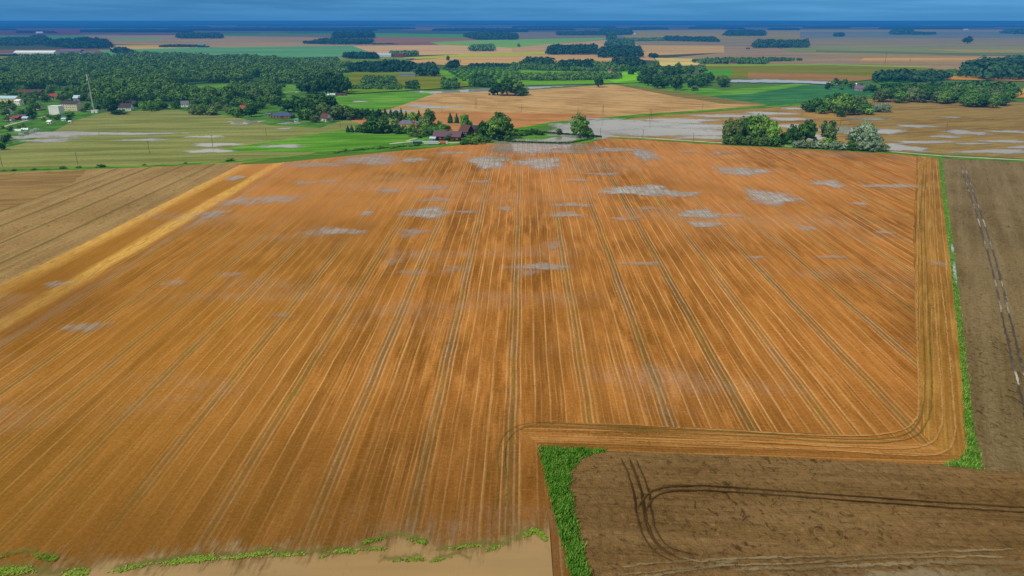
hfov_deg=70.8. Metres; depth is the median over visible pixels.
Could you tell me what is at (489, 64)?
woods
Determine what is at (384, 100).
green field
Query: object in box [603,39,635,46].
woods
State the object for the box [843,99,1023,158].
stubble field
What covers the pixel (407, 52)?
woods
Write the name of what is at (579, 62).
woods
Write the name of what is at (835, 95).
broadleaf tree
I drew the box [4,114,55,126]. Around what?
gravel road
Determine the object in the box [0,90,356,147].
grass
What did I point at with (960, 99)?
broadleaf tree
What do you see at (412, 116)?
broadleaf tree
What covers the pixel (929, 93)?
broadleaf tree
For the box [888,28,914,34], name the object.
woods
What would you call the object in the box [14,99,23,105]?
outbuilding
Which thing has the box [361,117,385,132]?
broadleaf tree
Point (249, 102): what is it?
broadleaf tree
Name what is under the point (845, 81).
broadleaf tree
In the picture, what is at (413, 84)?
woods
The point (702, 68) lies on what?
broadleaf tree
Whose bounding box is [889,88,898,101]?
broadleaf tree
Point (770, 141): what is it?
shrub
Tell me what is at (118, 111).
shrub
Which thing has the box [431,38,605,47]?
green field
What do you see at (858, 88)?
house
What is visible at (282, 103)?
broadleaf tree
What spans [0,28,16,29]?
forest
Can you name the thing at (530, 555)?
dirt ground
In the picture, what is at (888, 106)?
willow shrub
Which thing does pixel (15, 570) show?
grass
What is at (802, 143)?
willow shrub
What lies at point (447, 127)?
shrub
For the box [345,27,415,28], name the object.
forest
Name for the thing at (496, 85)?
broadleaf tree
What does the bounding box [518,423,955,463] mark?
stubble headland
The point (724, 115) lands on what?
puddle
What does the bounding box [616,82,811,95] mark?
green field
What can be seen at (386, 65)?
woods
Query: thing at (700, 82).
broadleaf tree
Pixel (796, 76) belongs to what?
ploughed field
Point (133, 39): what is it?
green field
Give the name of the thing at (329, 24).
forest
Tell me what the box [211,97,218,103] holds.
broadleaf tree
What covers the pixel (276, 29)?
forest
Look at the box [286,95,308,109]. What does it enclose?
broadleaf tree
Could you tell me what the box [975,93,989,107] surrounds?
broadleaf tree
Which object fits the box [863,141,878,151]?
willow shrub
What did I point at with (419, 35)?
green field
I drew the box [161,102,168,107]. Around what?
broadleaf tree
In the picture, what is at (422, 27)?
ground
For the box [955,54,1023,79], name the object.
woods
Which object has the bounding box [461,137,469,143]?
shrub
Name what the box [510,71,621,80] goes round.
woods
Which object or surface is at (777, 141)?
shrub
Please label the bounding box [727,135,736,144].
shrub
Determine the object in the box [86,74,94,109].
antenna mast
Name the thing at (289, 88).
grass
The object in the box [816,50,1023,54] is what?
grass strip
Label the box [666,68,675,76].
broadleaf tree
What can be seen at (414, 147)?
grass
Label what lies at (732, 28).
forest
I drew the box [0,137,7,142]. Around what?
broadleaf tree
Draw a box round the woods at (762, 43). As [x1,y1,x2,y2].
[750,38,810,47]
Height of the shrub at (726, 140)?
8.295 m
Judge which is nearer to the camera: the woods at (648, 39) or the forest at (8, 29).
the woods at (648, 39)
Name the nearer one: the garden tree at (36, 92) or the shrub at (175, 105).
the shrub at (175, 105)
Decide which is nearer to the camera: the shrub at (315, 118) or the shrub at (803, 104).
the shrub at (315, 118)
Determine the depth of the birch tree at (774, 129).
703.86 m
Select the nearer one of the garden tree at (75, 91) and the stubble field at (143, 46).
the garden tree at (75, 91)
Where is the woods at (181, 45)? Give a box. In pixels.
[159,44,208,46]
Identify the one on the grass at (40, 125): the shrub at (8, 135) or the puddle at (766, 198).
the shrub at (8, 135)
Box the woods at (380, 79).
[359,75,397,83]
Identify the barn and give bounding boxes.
[377,53,391,56]
[394,53,403,55]
[432,130,463,140]
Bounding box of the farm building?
[471,125,477,132]
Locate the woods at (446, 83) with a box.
[440,76,459,88]
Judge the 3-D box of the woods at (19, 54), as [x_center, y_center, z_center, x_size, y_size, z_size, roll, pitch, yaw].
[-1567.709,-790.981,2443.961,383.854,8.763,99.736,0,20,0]
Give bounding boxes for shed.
[21,116,30,119]
[336,93,346,95]
[429,136,436,140]
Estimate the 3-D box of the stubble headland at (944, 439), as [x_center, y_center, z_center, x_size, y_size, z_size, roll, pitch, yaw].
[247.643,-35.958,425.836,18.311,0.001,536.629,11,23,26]
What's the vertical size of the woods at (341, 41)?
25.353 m
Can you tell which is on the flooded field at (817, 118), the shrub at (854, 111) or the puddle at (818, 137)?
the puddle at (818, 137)
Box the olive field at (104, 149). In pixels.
[0,110,382,172]
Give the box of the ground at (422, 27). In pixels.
[0,23,1023,454]
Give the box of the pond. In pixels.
[541,137,576,141]
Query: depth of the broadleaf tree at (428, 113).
829.33 m
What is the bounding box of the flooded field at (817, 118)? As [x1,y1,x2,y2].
[613,98,892,142]
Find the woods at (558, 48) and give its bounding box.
[545,43,597,53]
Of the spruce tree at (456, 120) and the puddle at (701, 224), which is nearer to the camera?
the puddle at (701, 224)
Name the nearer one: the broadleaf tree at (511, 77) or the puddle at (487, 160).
the puddle at (487, 160)
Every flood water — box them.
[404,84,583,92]
[730,79,837,84]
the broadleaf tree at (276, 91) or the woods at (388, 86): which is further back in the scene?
the woods at (388, 86)
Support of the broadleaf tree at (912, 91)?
on the ground at (422, 27)
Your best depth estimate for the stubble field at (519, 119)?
905.13 m
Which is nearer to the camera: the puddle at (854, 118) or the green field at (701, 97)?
the puddle at (854, 118)
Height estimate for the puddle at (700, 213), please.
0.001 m
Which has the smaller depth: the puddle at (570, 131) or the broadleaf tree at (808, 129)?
the broadleaf tree at (808, 129)
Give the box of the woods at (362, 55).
[342,51,379,58]
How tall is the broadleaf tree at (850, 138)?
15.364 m
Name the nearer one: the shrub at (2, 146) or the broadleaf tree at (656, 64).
the shrub at (2, 146)
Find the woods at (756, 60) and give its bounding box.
[691,56,770,63]
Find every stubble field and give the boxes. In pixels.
[0,137,966,575]
[0,170,85,210]
[110,45,203,48]
[210,42,393,46]
[352,84,759,130]
[352,112,613,130]
[354,45,511,54]
[409,54,639,64]
[512,40,655,60]
[640,45,723,55]
[655,58,698,65]
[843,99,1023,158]
[860,57,991,60]
[930,49,1023,51]
[944,70,1023,80]
[1015,89,1023,97]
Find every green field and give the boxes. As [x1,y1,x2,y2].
[0,35,101,38]
[99,46,366,57]
[112,39,161,40]
[219,130,432,151]
[224,33,331,35]
[296,59,443,93]
[335,90,434,109]
[338,57,412,59]
[349,73,471,88]
[374,33,467,37]
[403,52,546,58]
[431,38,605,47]
[438,67,639,85]
[615,84,766,104]
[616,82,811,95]
[705,65,945,78]
[705,70,731,74]
[710,83,874,104]
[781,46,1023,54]
[875,78,946,83]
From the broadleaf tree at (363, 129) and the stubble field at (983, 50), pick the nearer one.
the broadleaf tree at (363, 129)
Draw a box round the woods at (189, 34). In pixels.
[175,31,223,37]
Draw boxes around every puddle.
[12,134,55,138]
[21,138,68,142]
[25,131,93,137]
[61,132,174,134]
[120,138,168,140]
[185,149,231,152]
[188,135,223,137]
[194,143,241,146]
[228,120,263,124]
[256,196,291,201]
[263,144,306,147]
[277,122,300,123]
[321,228,361,233]
[343,154,395,164]
[386,110,412,111]
[401,207,447,217]
[403,158,426,161]
[412,106,457,107]
[469,155,509,168]
[486,139,594,154]
[512,158,558,169]
[523,263,567,268]
[547,130,608,135]
[549,123,626,138]
[549,150,597,153]
[554,213,580,215]
[565,118,722,133]
[597,126,722,135]
[597,147,637,150]
[599,184,676,195]
[633,150,657,160]
[643,118,719,122]
[655,192,697,196]
[667,124,723,127]
[674,135,722,139]
[678,209,719,217]
[688,114,756,117]
[690,222,723,226]
[713,167,768,174]
[745,188,801,204]
[749,111,795,114]
[768,117,811,120]
[778,124,797,127]
[808,134,823,139]
[812,180,842,187]
[818,126,854,133]
[848,117,886,119]
[850,129,905,133]
[865,184,915,187]
[883,143,927,151]
[897,125,945,127]
[897,141,953,143]
[928,135,959,137]
[945,130,985,134]
[949,149,1023,153]
[957,143,988,144]
[977,140,1023,142]
[990,130,1023,132]
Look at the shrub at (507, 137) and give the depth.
728.20 m
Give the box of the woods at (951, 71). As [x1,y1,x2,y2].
[943,68,959,75]
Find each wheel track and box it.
[496,169,925,502]
[503,166,932,504]
[622,461,673,561]
[630,461,691,558]
[631,462,670,552]
[636,460,699,554]
[638,485,694,506]
[646,490,695,508]
[654,484,1023,506]
[664,489,1023,511]
[962,169,1023,408]
[965,168,1023,374]
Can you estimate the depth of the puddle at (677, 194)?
507.86 m
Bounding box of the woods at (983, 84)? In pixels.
[919,80,1023,94]
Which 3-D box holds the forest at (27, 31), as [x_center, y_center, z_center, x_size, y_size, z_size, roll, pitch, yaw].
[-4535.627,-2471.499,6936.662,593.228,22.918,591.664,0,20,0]
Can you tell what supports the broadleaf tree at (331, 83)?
on the ground at (422, 27)
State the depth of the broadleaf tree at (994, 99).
998.27 m
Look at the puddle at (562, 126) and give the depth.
797.88 m
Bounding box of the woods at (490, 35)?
[463,31,518,39]
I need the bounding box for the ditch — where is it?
[951,239,958,285]
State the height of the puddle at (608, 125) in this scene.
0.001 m
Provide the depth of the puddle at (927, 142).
725.04 m
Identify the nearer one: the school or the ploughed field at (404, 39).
the school
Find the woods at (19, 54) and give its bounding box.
[0,54,56,55]
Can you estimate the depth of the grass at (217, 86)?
1327.66 m
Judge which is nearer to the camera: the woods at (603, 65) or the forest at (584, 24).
the woods at (603, 65)
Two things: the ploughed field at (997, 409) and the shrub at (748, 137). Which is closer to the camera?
the ploughed field at (997, 409)
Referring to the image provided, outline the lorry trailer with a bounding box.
[424,141,438,144]
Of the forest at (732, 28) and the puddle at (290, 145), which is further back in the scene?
the forest at (732, 28)
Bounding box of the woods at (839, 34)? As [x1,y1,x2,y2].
[833,32,844,35]
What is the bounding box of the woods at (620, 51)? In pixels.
[595,44,643,56]
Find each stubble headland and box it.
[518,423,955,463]
[913,156,966,456]
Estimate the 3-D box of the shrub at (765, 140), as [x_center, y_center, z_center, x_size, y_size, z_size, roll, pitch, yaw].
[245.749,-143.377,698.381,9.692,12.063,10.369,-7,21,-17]
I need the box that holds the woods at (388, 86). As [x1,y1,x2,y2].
[351,82,402,89]
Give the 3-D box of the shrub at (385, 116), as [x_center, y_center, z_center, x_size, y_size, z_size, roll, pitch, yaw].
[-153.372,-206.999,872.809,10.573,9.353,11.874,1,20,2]
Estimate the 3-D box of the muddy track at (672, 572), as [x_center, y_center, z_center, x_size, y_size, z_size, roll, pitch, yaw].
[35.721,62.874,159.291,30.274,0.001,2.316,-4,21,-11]
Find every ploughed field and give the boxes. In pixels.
[88,35,322,45]
[373,37,479,42]
[513,32,627,37]
[569,451,1023,575]
[622,30,1002,38]
[634,38,1023,47]
[672,45,866,64]
[748,72,871,81]
[800,32,1023,37]
[805,53,1011,69]
[942,158,1023,471]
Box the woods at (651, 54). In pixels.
[647,52,658,56]
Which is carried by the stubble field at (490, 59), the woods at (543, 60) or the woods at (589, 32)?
the woods at (543, 60)
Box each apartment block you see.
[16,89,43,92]
[59,99,83,110]
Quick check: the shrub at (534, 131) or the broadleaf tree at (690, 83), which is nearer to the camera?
the shrub at (534, 131)
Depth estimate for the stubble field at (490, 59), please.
2275.38 m
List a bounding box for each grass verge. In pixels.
[0,141,459,170]
[514,103,800,130]
[613,137,1023,161]
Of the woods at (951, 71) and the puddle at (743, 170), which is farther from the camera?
the woods at (951, 71)
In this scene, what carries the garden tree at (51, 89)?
on the ground at (422, 27)
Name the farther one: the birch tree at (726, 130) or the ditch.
the birch tree at (726, 130)
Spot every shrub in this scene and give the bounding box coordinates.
[0,143,5,149]
[3,133,12,140]
[4,104,16,110]
[110,109,125,113]
[170,101,180,108]
[189,107,195,114]
[213,102,222,110]
[221,98,229,105]
[300,108,313,119]
[308,114,321,122]
[381,114,388,119]
[393,128,401,133]
[396,125,406,133]
[402,126,412,133]
[410,126,418,133]
[422,127,432,134]
[443,124,450,129]
[444,133,453,140]
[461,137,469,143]
[467,136,477,143]
[475,134,484,141]
[497,134,504,140]
[503,135,509,140]
[514,89,524,95]
[515,131,526,135]
[519,86,528,94]
[531,128,539,133]
[582,128,593,137]
[690,86,698,90]
[722,136,729,143]
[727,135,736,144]
[733,134,741,144]
[737,136,747,144]
[743,135,752,143]
[749,138,758,145]
[754,135,762,145]
[760,134,769,145]
[767,138,776,145]
[771,136,781,146]
[792,140,802,147]
[798,140,808,147]
[801,101,810,109]
[804,104,814,111]
[804,140,817,147]
[812,140,821,148]
[815,106,827,113]
[817,141,829,148]
[822,136,837,142]
[826,142,838,149]
[833,141,843,149]
[836,110,848,116]
[838,142,847,149]
[846,141,857,149]
[849,106,862,114]
[855,141,867,150]
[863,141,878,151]
[865,108,875,114]
[869,135,884,142]
[872,140,884,151]
[874,103,886,111]
[878,143,890,151]
[880,103,892,111]
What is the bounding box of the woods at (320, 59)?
[280,56,338,61]
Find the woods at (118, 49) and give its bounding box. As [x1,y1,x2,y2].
[110,46,135,52]
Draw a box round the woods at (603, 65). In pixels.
[508,60,631,70]
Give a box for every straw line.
[596,171,942,448]
[617,166,956,455]
[630,169,919,435]
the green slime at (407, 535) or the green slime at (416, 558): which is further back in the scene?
the green slime at (407, 535)
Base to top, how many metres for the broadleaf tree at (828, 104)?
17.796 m
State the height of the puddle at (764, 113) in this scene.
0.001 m
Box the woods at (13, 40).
[0,36,51,45]
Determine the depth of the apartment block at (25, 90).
1131.88 m
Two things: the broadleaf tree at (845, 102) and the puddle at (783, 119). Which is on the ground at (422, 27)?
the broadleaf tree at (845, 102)
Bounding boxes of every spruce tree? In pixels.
[416,110,421,120]
[447,113,452,122]
[454,113,458,122]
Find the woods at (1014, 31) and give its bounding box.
[999,28,1023,33]
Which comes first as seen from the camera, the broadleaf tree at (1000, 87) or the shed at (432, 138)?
the shed at (432, 138)
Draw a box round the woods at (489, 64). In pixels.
[466,62,510,67]
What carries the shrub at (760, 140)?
on the grass verge at (826, 149)
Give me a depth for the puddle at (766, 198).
496.38 m
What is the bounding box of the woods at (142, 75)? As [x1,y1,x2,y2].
[0,50,340,105]
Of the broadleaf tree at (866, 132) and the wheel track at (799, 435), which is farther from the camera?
the broadleaf tree at (866, 132)
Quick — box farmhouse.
[458,122,473,135]
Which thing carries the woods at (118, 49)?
on the green field at (310, 51)
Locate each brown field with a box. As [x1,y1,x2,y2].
[0,28,86,33]
[0,162,245,284]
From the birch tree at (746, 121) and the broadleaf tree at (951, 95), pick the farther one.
the broadleaf tree at (951, 95)
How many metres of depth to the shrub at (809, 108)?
957.45 m
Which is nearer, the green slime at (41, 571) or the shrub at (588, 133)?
the green slime at (41, 571)
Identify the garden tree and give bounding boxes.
[0,88,9,93]
[8,91,18,95]
[32,90,43,95]
[39,93,48,101]
[44,89,52,94]
[45,85,54,92]
[55,93,65,100]
[61,91,70,100]
[71,89,80,95]
[78,92,89,100]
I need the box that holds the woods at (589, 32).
[555,30,603,34]
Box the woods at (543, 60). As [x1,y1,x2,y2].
[522,56,555,63]
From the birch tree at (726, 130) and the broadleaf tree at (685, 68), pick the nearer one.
the birch tree at (726, 130)
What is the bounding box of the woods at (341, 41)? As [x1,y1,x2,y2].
[303,38,374,43]
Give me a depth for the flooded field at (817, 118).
905.61 m
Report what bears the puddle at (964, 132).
on the stubble field at (987, 119)
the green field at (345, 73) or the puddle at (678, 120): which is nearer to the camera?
the puddle at (678, 120)
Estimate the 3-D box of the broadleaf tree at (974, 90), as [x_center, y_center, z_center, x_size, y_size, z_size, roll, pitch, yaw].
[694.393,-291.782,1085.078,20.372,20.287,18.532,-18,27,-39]
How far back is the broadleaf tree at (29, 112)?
890.60 m
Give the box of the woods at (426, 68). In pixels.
[413,61,439,75]
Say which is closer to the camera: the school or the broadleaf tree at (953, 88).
the school
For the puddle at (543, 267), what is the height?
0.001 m
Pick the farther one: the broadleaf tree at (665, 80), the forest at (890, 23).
the forest at (890, 23)
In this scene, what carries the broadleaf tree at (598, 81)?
on the ground at (422, 27)
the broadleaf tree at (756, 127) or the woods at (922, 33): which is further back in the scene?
the woods at (922, 33)
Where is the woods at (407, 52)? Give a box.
[389,50,418,55]
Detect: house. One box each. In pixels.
[72,95,81,100]
[118,102,133,110]
[180,101,189,106]
[271,112,294,118]
[320,111,332,121]
[398,73,414,75]
[854,85,864,90]
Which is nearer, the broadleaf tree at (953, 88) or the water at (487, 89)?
the broadleaf tree at (953, 88)
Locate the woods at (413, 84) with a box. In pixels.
[403,79,420,88]
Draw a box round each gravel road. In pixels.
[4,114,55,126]
[389,141,459,143]
[606,136,1018,159]
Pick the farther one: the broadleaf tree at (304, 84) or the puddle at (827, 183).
the broadleaf tree at (304, 84)
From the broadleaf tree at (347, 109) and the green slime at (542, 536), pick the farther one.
the broadleaf tree at (347, 109)
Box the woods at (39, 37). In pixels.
[27,34,48,41]
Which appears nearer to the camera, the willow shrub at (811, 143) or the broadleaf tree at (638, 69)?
the willow shrub at (811, 143)
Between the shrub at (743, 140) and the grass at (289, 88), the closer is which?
the shrub at (743, 140)
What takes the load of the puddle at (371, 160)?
on the stubble field at (180, 375)
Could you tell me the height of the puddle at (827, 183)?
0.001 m
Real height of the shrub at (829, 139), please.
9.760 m
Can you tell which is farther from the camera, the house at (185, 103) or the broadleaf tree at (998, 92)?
the broadleaf tree at (998, 92)
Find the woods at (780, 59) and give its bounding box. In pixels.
[768,57,794,60]
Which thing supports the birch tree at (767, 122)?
on the ground at (422, 27)
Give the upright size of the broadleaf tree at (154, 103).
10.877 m
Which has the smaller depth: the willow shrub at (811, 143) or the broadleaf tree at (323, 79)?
the willow shrub at (811, 143)
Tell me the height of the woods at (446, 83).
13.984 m
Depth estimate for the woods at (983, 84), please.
1218.31 m
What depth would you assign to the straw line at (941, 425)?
230.37 m
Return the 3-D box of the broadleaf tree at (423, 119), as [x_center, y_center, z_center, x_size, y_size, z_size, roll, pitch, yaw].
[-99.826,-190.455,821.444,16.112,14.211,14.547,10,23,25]
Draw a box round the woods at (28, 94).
[0,92,54,99]
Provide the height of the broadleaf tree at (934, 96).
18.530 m
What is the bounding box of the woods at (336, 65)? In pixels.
[313,60,352,72]
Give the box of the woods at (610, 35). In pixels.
[606,31,616,38]
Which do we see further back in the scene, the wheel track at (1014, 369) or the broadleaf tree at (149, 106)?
the broadleaf tree at (149, 106)
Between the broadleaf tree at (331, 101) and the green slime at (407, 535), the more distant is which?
the broadleaf tree at (331, 101)
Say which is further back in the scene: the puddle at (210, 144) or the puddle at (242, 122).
the puddle at (242, 122)
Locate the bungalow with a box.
[398,120,414,126]
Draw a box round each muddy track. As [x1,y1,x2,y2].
[625,548,1010,566]
[628,555,1005,573]
[645,563,724,575]
[678,556,735,562]
[738,560,1020,570]
[775,566,1023,575]
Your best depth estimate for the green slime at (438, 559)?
163.01 m
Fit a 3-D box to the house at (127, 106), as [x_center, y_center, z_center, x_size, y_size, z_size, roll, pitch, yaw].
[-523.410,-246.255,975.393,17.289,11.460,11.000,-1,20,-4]
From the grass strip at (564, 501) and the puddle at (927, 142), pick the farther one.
the puddle at (927, 142)
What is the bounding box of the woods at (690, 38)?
[663,35,719,41]
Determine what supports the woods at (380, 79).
on the green field at (345, 73)
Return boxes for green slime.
[0,553,58,561]
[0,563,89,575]
[0,564,80,573]
[4,547,53,555]
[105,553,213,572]
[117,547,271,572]
[119,554,199,567]
[140,547,271,563]
[268,548,356,556]
[274,546,343,554]
[318,546,385,558]
[362,536,427,544]
[374,533,419,539]
[392,556,423,561]
[429,556,452,561]
[439,541,495,548]
[446,543,503,550]
[485,528,547,550]
[495,528,537,544]
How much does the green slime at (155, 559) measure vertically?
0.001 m
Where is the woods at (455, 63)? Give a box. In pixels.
[445,59,460,67]
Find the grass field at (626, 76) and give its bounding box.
[607,70,639,81]
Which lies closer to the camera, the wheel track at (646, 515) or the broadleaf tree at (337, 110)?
the wheel track at (646, 515)
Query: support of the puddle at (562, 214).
on the stubble field at (180, 375)
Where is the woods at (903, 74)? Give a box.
[872,68,952,81]
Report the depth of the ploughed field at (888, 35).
5670.97 m
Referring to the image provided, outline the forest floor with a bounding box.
[0,74,276,109]
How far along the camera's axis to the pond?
737.79 m
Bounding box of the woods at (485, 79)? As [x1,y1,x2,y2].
[468,72,495,86]
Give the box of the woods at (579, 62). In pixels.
[557,58,594,67]
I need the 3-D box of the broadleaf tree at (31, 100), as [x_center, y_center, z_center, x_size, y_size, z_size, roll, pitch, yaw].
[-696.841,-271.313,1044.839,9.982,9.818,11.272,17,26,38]
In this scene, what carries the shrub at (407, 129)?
on the green field at (333, 141)
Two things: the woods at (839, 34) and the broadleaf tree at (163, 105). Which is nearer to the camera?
the broadleaf tree at (163, 105)
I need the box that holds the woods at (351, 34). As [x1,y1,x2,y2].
[331,30,374,37]
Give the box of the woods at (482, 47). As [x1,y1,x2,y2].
[467,43,495,50]
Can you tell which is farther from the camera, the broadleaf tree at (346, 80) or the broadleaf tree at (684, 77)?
the broadleaf tree at (684, 77)
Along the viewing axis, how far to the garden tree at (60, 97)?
1073.26 m
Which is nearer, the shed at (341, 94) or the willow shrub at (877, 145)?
the willow shrub at (877, 145)
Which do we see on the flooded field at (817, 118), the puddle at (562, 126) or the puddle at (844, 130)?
the puddle at (844, 130)
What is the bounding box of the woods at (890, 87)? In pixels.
[875,82,922,91]
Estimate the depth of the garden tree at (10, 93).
1089.63 m
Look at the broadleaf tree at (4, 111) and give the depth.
910.18 m
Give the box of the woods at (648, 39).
[616,37,664,40]
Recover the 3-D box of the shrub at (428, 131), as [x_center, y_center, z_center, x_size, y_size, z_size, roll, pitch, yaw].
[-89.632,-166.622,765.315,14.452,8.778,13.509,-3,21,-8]
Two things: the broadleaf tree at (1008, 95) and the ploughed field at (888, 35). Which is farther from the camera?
the ploughed field at (888, 35)
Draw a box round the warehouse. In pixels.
[48,105,64,114]
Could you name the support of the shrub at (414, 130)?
on the green field at (333, 141)
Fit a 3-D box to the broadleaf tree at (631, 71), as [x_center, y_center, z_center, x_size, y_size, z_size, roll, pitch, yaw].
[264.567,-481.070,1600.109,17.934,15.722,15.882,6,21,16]
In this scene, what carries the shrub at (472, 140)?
on the stubble field at (180, 375)
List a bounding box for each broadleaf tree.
[0,102,6,108]
[0,108,10,115]
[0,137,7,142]
[26,110,34,115]
[28,98,35,103]
[29,103,39,110]
[102,96,119,113]
[138,102,145,109]
[145,103,155,110]
[151,101,161,107]
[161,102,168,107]
[193,108,205,114]
[207,107,216,114]
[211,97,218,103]
[223,103,231,109]
[231,110,240,117]
[235,98,244,105]
[235,107,243,113]
[243,94,253,99]
[245,107,256,116]
[246,100,256,106]
[254,89,263,94]
[254,97,262,101]
[257,101,265,108]
[271,87,280,95]
[273,95,281,103]
[277,99,294,111]
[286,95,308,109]
[295,101,318,118]
[298,77,312,93]
[307,94,326,104]
[310,78,321,93]
[316,102,329,113]
[318,72,331,93]
[320,69,337,78]
[324,95,337,107]
[325,76,339,92]
[327,103,345,119]
[336,79,348,92]
[338,73,346,79]
[341,105,352,118]
[342,77,352,91]
[343,111,355,119]
[353,109,360,116]
[358,122,369,132]
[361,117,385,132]
[363,108,371,116]
[374,108,382,117]
[376,119,389,132]
[388,117,399,129]
[390,110,398,118]
[406,112,416,120]
[418,115,432,124]
[423,108,435,124]
[475,120,488,136]
[484,115,506,135]
[490,82,502,94]
[490,112,508,119]
[497,79,517,95]
[497,116,513,135]
[501,76,517,81]
[507,79,523,94]
[570,112,589,137]
[594,77,603,86]
[628,68,634,74]
[635,64,642,72]
[636,71,644,82]
[643,73,653,84]
[646,67,654,74]
[652,77,662,87]
[653,60,659,68]
[659,77,669,87]
[661,66,669,75]
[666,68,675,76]
[669,72,682,89]
[674,67,680,72]
[681,66,688,73]
[681,74,687,81]
[687,80,694,87]
[688,64,694,73]
[695,78,705,87]
[697,64,707,72]
[702,75,710,84]
[708,72,714,82]
[717,78,726,85]
[779,132,789,143]
[786,124,799,143]
[796,120,817,141]
[805,97,825,107]
[819,119,838,138]
[824,82,830,88]
[824,99,835,112]
[829,92,841,100]
[830,80,836,86]
[831,93,855,111]
[842,79,848,84]
[845,131,862,142]
[846,81,855,87]
[850,120,879,141]
[856,93,867,107]
[858,102,871,113]
[868,84,875,91]
[872,89,889,101]
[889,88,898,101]
[893,91,908,102]
[901,86,909,92]
[905,86,917,101]
[914,89,927,102]
[920,89,931,101]
[930,90,940,102]
[931,87,940,100]
[932,83,941,88]
[937,90,950,103]
[946,91,953,102]
[948,84,963,91]
[950,88,962,101]
[958,92,968,105]
[962,36,973,43]
[962,93,978,106]
[967,87,978,93]
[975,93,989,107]
[987,93,1001,107]
[990,90,1000,95]
[992,84,1005,92]
[999,91,1010,99]
[999,94,1011,105]
[1001,87,1019,99]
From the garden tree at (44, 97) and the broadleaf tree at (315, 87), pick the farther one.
the broadleaf tree at (315, 87)
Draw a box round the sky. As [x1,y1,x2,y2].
[0,0,1023,20]
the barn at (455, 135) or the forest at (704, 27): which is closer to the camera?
the barn at (455, 135)
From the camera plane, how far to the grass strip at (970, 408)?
221.94 m
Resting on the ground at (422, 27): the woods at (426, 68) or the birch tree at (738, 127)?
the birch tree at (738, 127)
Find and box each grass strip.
[540,448,599,575]
[705,64,927,67]
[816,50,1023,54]
[940,158,981,469]
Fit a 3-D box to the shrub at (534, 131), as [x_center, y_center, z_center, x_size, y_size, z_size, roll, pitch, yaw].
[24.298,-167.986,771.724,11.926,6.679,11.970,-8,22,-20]
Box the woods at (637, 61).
[609,56,646,67]
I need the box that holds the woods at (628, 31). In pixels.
[603,28,633,34]
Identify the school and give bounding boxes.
[0,96,21,102]
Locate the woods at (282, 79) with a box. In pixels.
[261,76,308,82]
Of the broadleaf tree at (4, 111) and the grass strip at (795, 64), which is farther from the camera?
the grass strip at (795, 64)
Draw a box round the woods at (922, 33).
[911,31,936,34]
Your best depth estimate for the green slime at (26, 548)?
165.67 m
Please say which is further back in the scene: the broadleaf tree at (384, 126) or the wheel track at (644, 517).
the broadleaf tree at (384, 126)
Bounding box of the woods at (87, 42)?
[40,36,115,48]
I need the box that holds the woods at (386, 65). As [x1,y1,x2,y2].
[339,58,417,71]
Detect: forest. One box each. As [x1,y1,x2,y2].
[0,21,1023,22]
[0,23,262,24]
[0,25,207,27]
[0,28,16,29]
[15,30,57,32]
[80,28,192,32]
[168,27,376,30]
[237,23,415,25]
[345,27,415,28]
[432,28,519,30]
[448,23,723,24]
[480,29,527,31]
[512,25,615,27]
[521,28,575,29]
[599,28,629,30]
[629,27,668,29]
[688,26,719,28]
[696,24,807,26]
[720,27,744,28]
[754,22,1023,23]
[767,27,799,29]
[803,25,849,28]
[841,24,921,26]
[878,26,962,28]
[928,25,993,27]
[994,25,1023,26]
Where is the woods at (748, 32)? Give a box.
[722,29,767,35]
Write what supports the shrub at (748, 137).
on the grass at (788, 144)
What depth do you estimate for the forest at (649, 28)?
9242.75 m
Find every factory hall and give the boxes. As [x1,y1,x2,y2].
[13,51,58,54]
[59,49,83,52]
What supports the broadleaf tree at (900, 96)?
on the ground at (422, 27)
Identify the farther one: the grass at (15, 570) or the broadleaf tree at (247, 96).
the broadleaf tree at (247, 96)
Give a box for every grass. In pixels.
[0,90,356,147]
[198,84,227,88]
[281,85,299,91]
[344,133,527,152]
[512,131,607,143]
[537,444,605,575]
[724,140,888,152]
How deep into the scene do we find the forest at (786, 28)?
8653.57 m
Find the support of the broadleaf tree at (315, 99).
on the ground at (422, 27)
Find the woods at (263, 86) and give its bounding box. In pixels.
[241,80,282,94]
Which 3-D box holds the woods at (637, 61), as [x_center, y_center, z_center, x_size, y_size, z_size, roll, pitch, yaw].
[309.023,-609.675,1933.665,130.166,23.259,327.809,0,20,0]
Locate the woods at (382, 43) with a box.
[372,43,394,44]
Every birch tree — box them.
[459,113,472,124]
[722,117,735,140]
[731,119,745,137]
[743,116,754,137]
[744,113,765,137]
[759,115,773,137]
[765,121,782,137]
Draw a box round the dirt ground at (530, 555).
[4,522,552,575]

